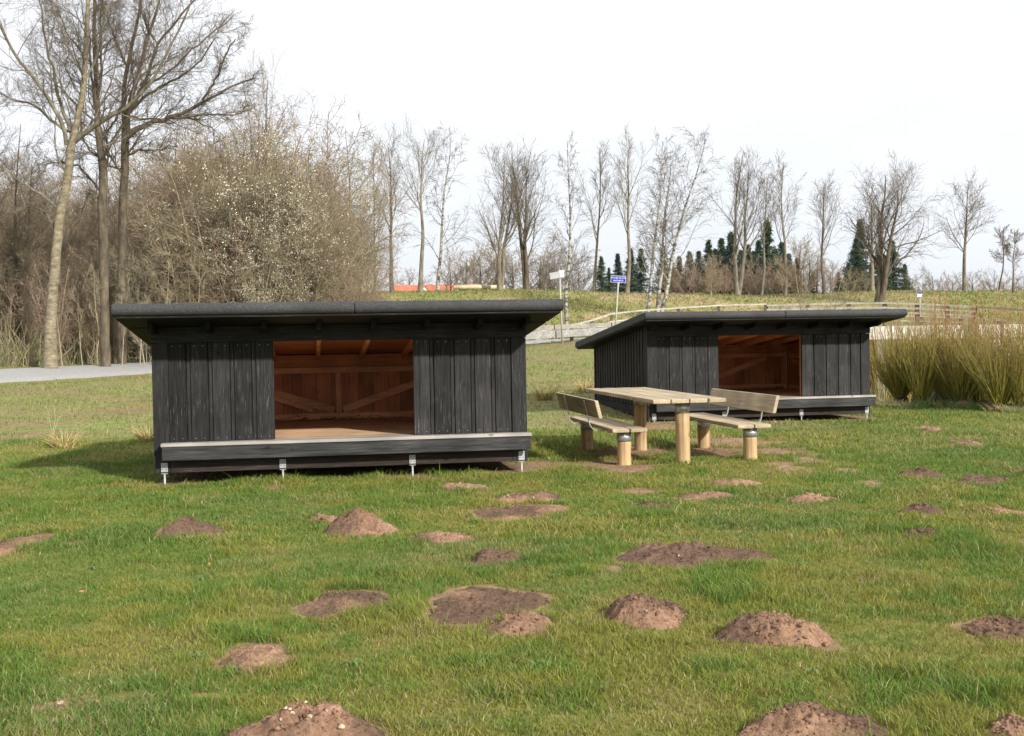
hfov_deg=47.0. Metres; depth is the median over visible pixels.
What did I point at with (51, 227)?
shrub
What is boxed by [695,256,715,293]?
bare tree
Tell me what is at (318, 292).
shrub
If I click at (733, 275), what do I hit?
bare tree
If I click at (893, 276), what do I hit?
fir tree
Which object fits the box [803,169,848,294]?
bare tree
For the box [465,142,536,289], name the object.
bare tree
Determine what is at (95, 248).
shrub
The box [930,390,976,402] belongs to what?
grass tuft
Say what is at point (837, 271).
bare tree
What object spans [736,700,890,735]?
molehill
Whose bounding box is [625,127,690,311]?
birch tree
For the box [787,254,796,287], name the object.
fir tree
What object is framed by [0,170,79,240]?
shrub
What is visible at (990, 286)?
bare tree
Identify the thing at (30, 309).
sapling
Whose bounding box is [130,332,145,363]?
sapling
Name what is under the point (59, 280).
shrub
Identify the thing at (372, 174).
shrub
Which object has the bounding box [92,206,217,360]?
shrub
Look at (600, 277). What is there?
fir tree
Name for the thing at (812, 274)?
bare tree
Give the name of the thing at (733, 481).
molehill
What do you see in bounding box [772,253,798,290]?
bare tree
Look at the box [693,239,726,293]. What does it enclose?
fir tree
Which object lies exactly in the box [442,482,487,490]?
soil patch
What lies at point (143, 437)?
dry weed
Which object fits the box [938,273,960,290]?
bare tree
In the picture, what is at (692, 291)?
bare tree
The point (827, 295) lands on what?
bank grass
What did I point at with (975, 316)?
willow shrub
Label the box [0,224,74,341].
shrub
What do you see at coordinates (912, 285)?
bare tree
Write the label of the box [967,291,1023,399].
willow shrub
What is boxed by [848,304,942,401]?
willow shrub
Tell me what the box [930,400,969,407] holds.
grass tuft
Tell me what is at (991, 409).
grass tuft
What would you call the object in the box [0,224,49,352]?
shrub
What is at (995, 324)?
willow shrub
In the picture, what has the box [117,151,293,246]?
shrub
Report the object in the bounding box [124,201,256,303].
shrub
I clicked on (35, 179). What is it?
shrub
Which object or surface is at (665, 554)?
molehill
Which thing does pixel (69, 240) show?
shrub
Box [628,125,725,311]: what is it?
birch tree
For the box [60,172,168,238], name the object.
shrub
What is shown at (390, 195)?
bare tree
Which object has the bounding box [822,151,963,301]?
bare tree
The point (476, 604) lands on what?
soil patch
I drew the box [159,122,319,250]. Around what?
shrub
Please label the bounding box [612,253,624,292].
fir tree
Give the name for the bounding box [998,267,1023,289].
bare tree
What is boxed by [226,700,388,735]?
molehill
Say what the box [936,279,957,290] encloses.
bare tree
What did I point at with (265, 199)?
shrub
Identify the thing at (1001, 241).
bare tree
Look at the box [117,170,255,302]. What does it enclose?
shrub
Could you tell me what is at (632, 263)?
fir tree
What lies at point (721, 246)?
fir tree
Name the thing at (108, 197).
shrub
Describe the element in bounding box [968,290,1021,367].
willow shrub
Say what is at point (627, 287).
bare tree
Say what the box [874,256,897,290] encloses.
fir tree
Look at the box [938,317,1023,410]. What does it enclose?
willow shrub
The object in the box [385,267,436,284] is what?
bare tree
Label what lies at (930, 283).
bare tree
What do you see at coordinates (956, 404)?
grass tuft
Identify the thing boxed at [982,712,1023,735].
molehill
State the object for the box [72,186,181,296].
shrub
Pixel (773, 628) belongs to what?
molehill
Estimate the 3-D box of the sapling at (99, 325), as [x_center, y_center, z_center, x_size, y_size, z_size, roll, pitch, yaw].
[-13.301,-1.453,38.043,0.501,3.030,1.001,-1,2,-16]
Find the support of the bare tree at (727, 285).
on the ground at (316, 472)
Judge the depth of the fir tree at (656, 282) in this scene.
97.68 m
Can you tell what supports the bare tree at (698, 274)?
on the ground at (316, 472)
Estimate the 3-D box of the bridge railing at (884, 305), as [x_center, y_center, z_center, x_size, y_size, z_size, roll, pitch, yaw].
[13.862,-1.813,45.855,7.922,1.524,0.400,0,2,18]
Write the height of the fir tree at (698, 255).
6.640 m
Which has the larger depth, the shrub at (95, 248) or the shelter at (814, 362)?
the shrub at (95, 248)
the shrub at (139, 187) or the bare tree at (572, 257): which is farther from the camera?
the bare tree at (572, 257)
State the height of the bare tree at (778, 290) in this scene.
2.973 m
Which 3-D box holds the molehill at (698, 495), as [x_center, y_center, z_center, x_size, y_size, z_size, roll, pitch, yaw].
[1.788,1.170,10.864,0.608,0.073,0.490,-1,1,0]
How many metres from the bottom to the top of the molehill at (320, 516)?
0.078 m
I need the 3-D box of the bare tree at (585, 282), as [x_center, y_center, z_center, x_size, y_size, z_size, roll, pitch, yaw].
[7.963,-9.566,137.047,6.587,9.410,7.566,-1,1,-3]
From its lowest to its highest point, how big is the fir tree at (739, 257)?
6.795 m
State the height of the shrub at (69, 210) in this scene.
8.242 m
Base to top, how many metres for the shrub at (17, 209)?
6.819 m
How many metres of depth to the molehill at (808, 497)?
10.41 m
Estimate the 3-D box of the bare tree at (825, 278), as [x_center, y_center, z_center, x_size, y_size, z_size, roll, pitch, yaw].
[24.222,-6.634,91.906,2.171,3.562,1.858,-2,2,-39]
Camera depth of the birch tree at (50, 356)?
35.23 m
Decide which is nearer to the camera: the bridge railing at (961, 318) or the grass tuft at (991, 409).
the grass tuft at (991, 409)
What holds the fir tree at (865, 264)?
on the ground at (316, 472)
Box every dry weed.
[37,427,86,448]
[128,424,153,441]
[530,384,560,400]
[571,377,593,391]
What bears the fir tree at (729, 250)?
on the ground at (316, 472)
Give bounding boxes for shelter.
[111,299,563,485]
[575,309,907,421]
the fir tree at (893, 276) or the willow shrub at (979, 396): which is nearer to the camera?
the willow shrub at (979, 396)
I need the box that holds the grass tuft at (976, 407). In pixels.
[962,402,993,410]
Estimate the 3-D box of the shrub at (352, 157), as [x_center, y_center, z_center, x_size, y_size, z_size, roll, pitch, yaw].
[-10.236,-5.788,48.359,8.967,10.069,8.293,-2,2,-42]
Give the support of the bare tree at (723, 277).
on the ground at (316, 472)
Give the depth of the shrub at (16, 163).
58.67 m
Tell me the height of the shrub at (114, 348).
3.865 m
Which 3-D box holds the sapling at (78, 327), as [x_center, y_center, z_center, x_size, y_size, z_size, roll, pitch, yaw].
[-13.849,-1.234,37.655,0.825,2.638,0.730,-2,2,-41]
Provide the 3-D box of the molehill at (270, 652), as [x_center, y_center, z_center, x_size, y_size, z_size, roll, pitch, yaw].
[-1.190,1.357,5.553,0.426,0.050,0.560,-1,1,0]
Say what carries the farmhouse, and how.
on the ground at (316, 472)
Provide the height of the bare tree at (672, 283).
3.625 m
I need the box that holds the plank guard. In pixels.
[525,322,620,341]
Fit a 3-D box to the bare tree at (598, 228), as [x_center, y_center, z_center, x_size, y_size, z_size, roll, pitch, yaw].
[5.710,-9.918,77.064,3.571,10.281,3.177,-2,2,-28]
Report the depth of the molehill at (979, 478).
11.47 m
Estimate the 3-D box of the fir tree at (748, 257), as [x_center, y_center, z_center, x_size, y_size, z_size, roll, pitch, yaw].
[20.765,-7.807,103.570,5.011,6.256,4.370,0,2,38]
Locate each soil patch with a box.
[0,534,53,555]
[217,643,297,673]
[297,590,387,619]
[428,586,549,624]
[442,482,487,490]
[469,505,566,520]
[634,501,673,509]
[918,426,940,430]
[947,439,983,446]
[973,505,1023,514]
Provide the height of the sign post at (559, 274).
2.889 m
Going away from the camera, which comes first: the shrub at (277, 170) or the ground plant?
the ground plant
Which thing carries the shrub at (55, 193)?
on the ground at (316, 472)
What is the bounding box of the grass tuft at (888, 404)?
[876,399,915,407]
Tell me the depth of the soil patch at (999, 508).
9.58 m
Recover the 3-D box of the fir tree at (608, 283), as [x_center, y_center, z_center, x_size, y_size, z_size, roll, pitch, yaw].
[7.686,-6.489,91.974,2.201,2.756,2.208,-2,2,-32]
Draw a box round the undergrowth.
[0,308,148,367]
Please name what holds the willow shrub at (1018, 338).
on the ground at (316, 472)
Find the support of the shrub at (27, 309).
on the ground at (316, 472)
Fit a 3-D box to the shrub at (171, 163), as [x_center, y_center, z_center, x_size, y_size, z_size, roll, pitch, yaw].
[-14.013,-6.083,53.448,9.442,10.602,8.732,-1,2,16]
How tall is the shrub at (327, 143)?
11.711 m
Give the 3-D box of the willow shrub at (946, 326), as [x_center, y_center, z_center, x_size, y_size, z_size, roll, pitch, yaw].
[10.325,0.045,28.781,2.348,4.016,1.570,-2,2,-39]
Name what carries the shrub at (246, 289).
on the ground at (316, 472)
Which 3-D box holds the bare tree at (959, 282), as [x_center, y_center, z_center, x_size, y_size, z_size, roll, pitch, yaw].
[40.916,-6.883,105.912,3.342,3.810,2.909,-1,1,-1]
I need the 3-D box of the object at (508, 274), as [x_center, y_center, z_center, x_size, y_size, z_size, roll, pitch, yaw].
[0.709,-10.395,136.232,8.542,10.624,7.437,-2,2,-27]
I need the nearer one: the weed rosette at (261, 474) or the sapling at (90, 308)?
the weed rosette at (261, 474)
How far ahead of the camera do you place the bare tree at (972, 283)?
97.48 m
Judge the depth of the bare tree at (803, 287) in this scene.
88.87 m
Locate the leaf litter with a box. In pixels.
[277,414,413,420]
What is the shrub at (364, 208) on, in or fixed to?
on the ground at (316, 472)
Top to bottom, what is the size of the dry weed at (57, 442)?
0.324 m
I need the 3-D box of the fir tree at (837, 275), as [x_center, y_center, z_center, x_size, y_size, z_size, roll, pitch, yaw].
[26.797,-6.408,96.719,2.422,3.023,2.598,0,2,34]
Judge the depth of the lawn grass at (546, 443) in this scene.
17.01 m
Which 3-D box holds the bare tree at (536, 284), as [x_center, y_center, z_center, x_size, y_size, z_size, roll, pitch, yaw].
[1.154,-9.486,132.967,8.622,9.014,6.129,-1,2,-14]
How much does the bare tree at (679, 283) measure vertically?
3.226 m
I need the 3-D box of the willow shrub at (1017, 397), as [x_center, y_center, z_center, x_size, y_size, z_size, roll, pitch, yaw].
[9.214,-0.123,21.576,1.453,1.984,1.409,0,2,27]
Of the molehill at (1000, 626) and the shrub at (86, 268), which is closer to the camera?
the molehill at (1000, 626)
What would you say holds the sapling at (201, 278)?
on the ground at (316, 472)
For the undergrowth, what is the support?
on the ground at (316, 472)
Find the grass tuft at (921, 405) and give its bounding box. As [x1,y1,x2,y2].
[890,399,934,408]
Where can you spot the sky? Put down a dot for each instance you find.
(839, 86)
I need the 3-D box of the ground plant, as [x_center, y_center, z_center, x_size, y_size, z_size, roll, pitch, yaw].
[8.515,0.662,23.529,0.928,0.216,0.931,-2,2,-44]
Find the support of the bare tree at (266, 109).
on the ground at (316, 472)
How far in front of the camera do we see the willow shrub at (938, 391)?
23.71 m
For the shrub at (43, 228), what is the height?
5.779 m
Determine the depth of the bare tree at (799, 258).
87.66 m
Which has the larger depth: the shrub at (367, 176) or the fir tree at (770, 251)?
the fir tree at (770, 251)
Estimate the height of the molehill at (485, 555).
0.110 m
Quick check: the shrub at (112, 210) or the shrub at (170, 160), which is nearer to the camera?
the shrub at (112, 210)
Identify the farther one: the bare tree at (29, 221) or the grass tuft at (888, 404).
the bare tree at (29, 221)
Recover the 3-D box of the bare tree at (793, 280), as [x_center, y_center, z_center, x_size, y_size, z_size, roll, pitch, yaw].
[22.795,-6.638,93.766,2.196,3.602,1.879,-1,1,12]
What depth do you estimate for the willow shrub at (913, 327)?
30.37 m
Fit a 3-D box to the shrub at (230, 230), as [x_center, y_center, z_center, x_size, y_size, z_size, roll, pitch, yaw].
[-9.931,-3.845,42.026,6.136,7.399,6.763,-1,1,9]
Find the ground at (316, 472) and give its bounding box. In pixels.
[0,290,1023,735]
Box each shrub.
[0,128,52,233]
[0,148,75,253]
[0,167,72,304]
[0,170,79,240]
[0,174,56,248]
[0,180,22,211]
[0,184,31,233]
[0,195,51,289]
[0,197,97,266]
[0,207,51,310]
[0,208,117,296]
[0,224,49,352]
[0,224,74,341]
[0,227,92,341]
[0,231,12,268]
[0,239,110,363]
[0,242,85,360]
[1,138,79,234]
[1,148,84,236]
[7,197,148,345]
[8,219,117,346]
[9,171,129,256]
[11,173,111,253]
[16,240,98,344]
[29,215,144,342]
[29,222,169,349]
[30,189,161,278]
[33,250,133,362]
[51,153,175,247]
[59,254,164,362]
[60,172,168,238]
[60,211,188,359]
[62,153,242,234]
[63,170,152,254]
[65,174,207,296]
[71,227,189,362]
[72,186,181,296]
[75,135,205,224]
[77,108,297,245]
[87,168,204,270]
[89,171,212,272]
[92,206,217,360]
[94,135,227,195]
[101,88,298,217]
[107,108,332,302]
[107,167,283,302]
[108,122,268,245]
[108,123,315,223]
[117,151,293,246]
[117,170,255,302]
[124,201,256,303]
[144,153,321,301]
[146,131,384,285]
[146,138,270,191]
[155,76,363,206]
[155,102,378,237]
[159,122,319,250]
[168,124,360,234]
[175,118,370,301]
[193,218,323,302]
[194,184,350,302]
[196,148,370,210]
[208,139,386,296]
[215,165,366,301]
[221,93,402,274]
[225,199,375,301]
[234,163,396,296]
[255,142,417,299]
[283,155,422,300]
[285,201,381,300]
[289,256,406,301]
[295,240,399,301]
[308,176,387,287]
[316,206,407,300]
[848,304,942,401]
[870,311,955,402]
[870,312,930,401]
[870,318,917,397]
[873,309,965,403]
[885,301,947,398]
[886,291,957,394]
[900,315,1001,405]
[902,306,987,402]
[908,290,987,399]
[918,296,1000,355]
[933,307,1016,405]
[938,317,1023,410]
[939,281,1006,369]
[943,293,1012,390]
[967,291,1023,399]
[967,308,1023,391]
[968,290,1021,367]
[973,307,1023,410]
[974,308,1022,358]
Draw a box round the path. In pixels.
[0,338,583,382]
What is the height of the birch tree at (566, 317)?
10.264 m
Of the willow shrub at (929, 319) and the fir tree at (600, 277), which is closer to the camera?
the willow shrub at (929, 319)
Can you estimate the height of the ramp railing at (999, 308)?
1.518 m
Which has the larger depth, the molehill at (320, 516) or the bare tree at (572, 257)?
the bare tree at (572, 257)
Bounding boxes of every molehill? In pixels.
[152,516,224,538]
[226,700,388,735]
[307,513,336,522]
[325,507,398,537]
[405,530,472,543]
[470,547,524,565]
[482,610,555,636]
[493,490,560,502]
[604,592,690,629]
[615,540,774,566]
[676,491,733,499]
[706,478,762,486]
[709,611,835,646]
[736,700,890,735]
[789,492,836,502]
[897,467,945,477]
[898,502,943,514]
[901,528,942,537]
[957,474,1011,484]
[958,615,1023,639]
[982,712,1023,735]
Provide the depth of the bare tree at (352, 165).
55.28 m
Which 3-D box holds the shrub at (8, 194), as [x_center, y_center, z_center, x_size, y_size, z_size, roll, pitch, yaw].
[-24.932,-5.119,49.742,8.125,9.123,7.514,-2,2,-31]
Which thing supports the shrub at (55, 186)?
on the ground at (316, 472)
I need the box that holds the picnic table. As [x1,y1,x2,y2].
[586,387,725,463]
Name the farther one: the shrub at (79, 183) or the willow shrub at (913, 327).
the shrub at (79, 183)
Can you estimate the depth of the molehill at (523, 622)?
5.99 m
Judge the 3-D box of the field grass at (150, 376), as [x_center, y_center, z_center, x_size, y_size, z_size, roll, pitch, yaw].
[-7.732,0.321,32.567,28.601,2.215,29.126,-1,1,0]
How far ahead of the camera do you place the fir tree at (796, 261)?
100.71 m
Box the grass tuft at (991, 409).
[979,403,1019,411]
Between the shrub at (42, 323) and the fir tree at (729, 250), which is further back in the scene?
the fir tree at (729, 250)
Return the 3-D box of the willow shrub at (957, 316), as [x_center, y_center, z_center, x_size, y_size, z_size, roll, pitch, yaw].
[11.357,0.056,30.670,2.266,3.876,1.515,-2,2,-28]
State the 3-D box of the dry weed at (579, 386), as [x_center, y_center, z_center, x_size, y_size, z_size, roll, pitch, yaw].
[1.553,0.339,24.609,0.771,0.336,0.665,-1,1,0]
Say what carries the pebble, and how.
on the molehill at (321, 722)
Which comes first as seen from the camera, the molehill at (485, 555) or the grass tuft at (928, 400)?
the molehill at (485, 555)
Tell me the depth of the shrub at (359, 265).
45.55 m
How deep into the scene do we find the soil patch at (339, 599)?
6.64 m
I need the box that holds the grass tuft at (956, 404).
[946,401,988,408]
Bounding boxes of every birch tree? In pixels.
[0,0,232,368]
[398,122,480,290]
[540,134,599,329]
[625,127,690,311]
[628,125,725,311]
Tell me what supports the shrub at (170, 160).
on the ground at (316, 472)
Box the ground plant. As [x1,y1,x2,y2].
[910,396,961,406]
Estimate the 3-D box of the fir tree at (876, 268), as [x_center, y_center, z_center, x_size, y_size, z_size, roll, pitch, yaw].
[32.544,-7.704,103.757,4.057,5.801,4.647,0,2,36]
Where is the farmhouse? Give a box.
[394,284,475,291]
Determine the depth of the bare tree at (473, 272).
134.79 m
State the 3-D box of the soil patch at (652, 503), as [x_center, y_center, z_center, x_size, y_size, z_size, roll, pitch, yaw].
[1.250,1.187,10.244,0.404,0.071,0.476,-1,1,0]
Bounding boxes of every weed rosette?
[162,473,181,477]
[192,650,208,658]
[249,470,274,476]
[341,658,364,666]
[526,659,545,667]
[804,667,818,674]
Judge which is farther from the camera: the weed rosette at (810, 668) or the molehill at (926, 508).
the molehill at (926, 508)
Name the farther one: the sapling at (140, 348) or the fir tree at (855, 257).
the fir tree at (855, 257)
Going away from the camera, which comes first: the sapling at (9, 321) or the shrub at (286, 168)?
the sapling at (9, 321)
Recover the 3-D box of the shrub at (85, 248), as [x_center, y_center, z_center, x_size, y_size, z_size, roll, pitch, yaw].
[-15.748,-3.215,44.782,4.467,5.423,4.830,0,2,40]
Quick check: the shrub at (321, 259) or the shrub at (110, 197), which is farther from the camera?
the shrub at (110, 197)
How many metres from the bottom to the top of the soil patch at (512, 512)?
0.056 m
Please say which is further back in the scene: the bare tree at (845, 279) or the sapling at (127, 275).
the bare tree at (845, 279)
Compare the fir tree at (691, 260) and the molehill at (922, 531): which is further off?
the fir tree at (691, 260)
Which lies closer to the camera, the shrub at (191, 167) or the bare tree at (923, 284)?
the shrub at (191, 167)
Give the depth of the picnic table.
13.95 m
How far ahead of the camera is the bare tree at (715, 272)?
90.86 m
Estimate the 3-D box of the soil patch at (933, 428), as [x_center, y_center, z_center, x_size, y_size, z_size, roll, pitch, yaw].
[6.384,0.912,17.912,0.382,0.070,0.995,-1,1,0]
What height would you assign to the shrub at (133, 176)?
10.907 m
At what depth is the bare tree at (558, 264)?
130.97 m
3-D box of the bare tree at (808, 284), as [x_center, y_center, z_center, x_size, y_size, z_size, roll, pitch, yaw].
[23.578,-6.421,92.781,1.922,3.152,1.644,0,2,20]
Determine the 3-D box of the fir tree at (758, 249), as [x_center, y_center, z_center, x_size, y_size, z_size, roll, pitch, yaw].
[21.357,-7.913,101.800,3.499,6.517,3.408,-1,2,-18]
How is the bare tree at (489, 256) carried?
on the ground at (316, 472)
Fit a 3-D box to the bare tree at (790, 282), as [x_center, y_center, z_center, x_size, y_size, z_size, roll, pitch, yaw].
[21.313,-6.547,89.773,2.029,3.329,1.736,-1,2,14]
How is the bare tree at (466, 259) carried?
on the ground at (316, 472)
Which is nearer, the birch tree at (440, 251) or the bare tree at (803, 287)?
the birch tree at (440, 251)
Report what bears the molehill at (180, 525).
on the ground at (316, 472)
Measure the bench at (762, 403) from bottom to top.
0.907 m
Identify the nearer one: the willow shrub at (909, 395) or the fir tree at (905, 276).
the willow shrub at (909, 395)
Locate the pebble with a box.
[338,724,344,728]
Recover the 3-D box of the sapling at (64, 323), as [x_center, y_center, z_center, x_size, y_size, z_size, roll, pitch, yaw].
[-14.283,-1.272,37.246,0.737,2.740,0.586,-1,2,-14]
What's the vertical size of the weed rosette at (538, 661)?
0.031 m
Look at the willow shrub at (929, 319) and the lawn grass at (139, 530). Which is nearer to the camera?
the lawn grass at (139, 530)
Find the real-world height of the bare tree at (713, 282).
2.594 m
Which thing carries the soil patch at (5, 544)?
on the ground at (316, 472)
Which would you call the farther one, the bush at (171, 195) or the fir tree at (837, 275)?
the fir tree at (837, 275)
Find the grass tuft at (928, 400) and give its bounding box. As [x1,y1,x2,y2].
[912,397,950,405]
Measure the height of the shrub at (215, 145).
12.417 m
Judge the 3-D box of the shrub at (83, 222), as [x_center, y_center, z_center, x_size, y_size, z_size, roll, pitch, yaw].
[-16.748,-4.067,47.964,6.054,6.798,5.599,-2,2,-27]
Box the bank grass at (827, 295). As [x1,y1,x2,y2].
[373,287,1023,357]
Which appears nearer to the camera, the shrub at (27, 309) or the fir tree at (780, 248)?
the shrub at (27, 309)
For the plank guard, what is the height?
1.082 m
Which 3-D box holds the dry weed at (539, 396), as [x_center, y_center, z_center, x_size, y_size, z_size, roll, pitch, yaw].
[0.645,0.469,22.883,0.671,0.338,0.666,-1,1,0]
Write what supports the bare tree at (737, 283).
on the ground at (316, 472)
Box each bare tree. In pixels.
[0,60,30,260]
[0,118,72,351]
[26,0,162,366]
[60,0,274,363]
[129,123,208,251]
[223,39,316,200]
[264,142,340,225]
[332,123,380,286]
[358,141,408,292]
[369,122,416,292]
[371,112,454,291]
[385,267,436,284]
[428,244,486,284]
[430,243,478,290]
[442,256,496,284]
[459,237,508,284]
[464,239,520,288]
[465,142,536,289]
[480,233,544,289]
[486,247,560,289]
[490,135,567,289]
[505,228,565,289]
[514,244,576,289]
[529,243,577,289]
[533,235,597,289]
[564,139,624,292]
[564,251,605,290]
[604,125,655,292]
[656,259,683,292]
[656,265,671,289]
[669,269,686,293]
[671,254,698,292]
[678,262,702,293]
[689,266,706,292]
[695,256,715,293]
[697,145,776,295]
[703,252,731,293]
[704,269,722,293]
[714,263,733,293]
[723,265,743,294]
[725,256,753,294]
[737,253,760,294]
[739,269,753,294]
[750,262,766,294]
[752,265,770,294]
[754,171,780,294]
[758,147,806,294]
[759,257,778,294]
[766,268,781,294]
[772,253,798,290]
[781,231,824,293]
[781,266,801,293]
[788,243,829,293]
[788,263,806,293]
[790,256,814,292]
[800,272,815,293]
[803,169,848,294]
[806,254,831,292]
[813,263,833,292]
[818,259,843,290]
[820,266,838,290]
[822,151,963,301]
[837,265,858,290]
[844,180,895,291]
[854,269,869,290]
[901,273,922,289]
[914,276,936,290]
[917,266,958,290]
[930,166,1002,291]
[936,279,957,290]
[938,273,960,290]
[948,272,968,290]
[960,269,986,290]
[975,267,1005,290]
[989,224,1010,289]
[992,276,1020,289]
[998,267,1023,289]
[999,228,1023,292]
[1014,274,1023,289]
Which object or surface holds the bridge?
on the ground at (316, 472)
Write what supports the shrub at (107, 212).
on the ground at (316, 472)
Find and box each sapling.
[0,292,15,358]
[20,300,43,361]
[57,294,69,365]
[67,289,90,364]
[88,259,102,352]
[92,279,99,364]
[112,272,133,364]
[129,285,149,366]
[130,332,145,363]
[160,261,175,302]
[190,261,216,302]
[703,254,725,310]
[769,254,869,309]
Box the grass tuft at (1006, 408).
[991,404,1021,410]
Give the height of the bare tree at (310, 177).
8.929 m
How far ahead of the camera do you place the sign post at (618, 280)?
45.43 m
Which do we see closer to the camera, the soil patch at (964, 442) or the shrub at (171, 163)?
the soil patch at (964, 442)
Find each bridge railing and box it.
[764,302,976,337]
[878,315,1020,339]
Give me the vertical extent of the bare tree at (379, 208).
9.906 m
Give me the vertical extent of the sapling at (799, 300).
5.442 m
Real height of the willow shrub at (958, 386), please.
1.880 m
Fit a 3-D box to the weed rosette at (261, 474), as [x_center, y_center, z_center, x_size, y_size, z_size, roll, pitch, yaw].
[-2.726,1.154,12.783,0.287,0.083,0.227,-2,2,-25]
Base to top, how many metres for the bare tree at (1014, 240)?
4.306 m
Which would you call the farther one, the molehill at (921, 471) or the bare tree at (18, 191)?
the bare tree at (18, 191)
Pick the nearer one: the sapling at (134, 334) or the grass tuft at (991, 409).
the grass tuft at (991, 409)
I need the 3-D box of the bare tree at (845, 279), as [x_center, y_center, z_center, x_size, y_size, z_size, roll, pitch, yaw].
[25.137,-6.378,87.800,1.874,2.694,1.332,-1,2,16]
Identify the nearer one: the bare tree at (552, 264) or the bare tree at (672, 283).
the bare tree at (672, 283)
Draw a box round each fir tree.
[590,256,608,291]
[600,267,619,292]
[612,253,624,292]
[623,247,639,290]
[630,248,657,293]
[652,248,677,292]
[669,255,690,294]
[683,251,697,293]
[691,250,705,290]
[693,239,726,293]
[713,238,733,293]
[719,231,741,294]
[729,244,756,294]
[737,250,744,272]
[743,240,773,295]
[753,219,791,295]
[772,241,794,293]
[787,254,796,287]
[788,258,804,293]
[833,238,876,291]
[833,273,841,290]
[841,219,876,290]
[874,249,882,280]
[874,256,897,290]
[876,240,916,290]
[899,264,911,287]
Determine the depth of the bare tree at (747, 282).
92.89 m
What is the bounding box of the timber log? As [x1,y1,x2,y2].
[454,285,504,289]
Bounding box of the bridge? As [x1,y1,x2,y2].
[869,324,1023,401]
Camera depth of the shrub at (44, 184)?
53.57 m
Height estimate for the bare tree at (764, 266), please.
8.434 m
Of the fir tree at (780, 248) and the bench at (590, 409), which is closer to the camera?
the bench at (590, 409)
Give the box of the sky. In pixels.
[0,0,1023,292]
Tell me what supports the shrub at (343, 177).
on the ground at (316, 472)
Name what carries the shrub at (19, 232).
on the ground at (316, 472)
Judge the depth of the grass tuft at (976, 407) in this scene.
22.28 m
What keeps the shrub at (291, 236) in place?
on the ground at (316, 472)
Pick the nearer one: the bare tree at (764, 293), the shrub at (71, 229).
the shrub at (71, 229)
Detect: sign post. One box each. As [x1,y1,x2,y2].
[549,270,563,343]
[611,276,625,324]
[917,292,921,315]
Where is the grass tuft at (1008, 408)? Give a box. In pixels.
[996,402,1023,412]
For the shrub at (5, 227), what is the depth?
42.45 m
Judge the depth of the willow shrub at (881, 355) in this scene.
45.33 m
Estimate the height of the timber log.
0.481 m
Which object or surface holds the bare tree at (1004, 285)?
on the ground at (316, 472)
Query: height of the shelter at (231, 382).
2.014 m
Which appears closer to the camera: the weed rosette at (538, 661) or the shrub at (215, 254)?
the weed rosette at (538, 661)
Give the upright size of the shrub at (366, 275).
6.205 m
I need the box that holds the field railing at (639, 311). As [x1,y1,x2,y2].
[532,303,767,339]
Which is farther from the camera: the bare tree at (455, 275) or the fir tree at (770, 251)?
the bare tree at (455, 275)
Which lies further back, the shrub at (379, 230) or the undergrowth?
the shrub at (379, 230)
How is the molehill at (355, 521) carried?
on the ground at (316, 472)
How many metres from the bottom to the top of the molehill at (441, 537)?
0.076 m
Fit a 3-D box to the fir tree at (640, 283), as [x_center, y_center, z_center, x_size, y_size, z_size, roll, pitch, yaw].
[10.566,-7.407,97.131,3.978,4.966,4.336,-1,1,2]
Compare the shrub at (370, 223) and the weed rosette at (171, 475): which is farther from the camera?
the shrub at (370, 223)
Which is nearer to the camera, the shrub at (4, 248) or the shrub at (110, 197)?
the shrub at (4, 248)
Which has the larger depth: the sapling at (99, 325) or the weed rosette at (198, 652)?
the sapling at (99, 325)
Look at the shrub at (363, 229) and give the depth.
44.65 m
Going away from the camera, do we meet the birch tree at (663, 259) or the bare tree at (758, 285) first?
the birch tree at (663, 259)
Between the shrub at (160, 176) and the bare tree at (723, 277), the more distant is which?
the bare tree at (723, 277)
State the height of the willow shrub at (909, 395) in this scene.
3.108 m
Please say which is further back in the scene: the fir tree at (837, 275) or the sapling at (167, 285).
the fir tree at (837, 275)
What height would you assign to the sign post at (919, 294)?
1.937 m
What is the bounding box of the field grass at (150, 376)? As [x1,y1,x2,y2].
[0,340,893,438]
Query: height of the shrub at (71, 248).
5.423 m
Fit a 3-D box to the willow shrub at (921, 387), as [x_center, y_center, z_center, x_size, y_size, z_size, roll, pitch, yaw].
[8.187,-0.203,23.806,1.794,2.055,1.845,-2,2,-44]
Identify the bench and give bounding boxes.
[556,392,646,464]
[689,388,778,459]
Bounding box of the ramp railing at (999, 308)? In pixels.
[977,306,1023,332]
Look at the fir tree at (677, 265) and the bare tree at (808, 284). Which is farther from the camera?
the fir tree at (677, 265)
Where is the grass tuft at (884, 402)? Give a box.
[875,398,895,405]
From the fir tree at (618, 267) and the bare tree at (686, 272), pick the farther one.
the fir tree at (618, 267)
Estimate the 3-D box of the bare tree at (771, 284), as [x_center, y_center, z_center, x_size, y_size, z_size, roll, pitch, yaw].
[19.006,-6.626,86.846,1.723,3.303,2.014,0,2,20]
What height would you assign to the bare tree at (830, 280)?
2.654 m
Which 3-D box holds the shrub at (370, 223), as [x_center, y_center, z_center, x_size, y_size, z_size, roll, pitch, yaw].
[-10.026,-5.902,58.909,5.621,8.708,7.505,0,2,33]
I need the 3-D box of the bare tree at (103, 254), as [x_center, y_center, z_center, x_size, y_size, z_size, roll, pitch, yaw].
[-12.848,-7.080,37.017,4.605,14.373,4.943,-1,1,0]
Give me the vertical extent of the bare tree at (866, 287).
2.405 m
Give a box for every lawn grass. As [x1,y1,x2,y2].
[0,400,1023,462]
[0,440,1023,550]

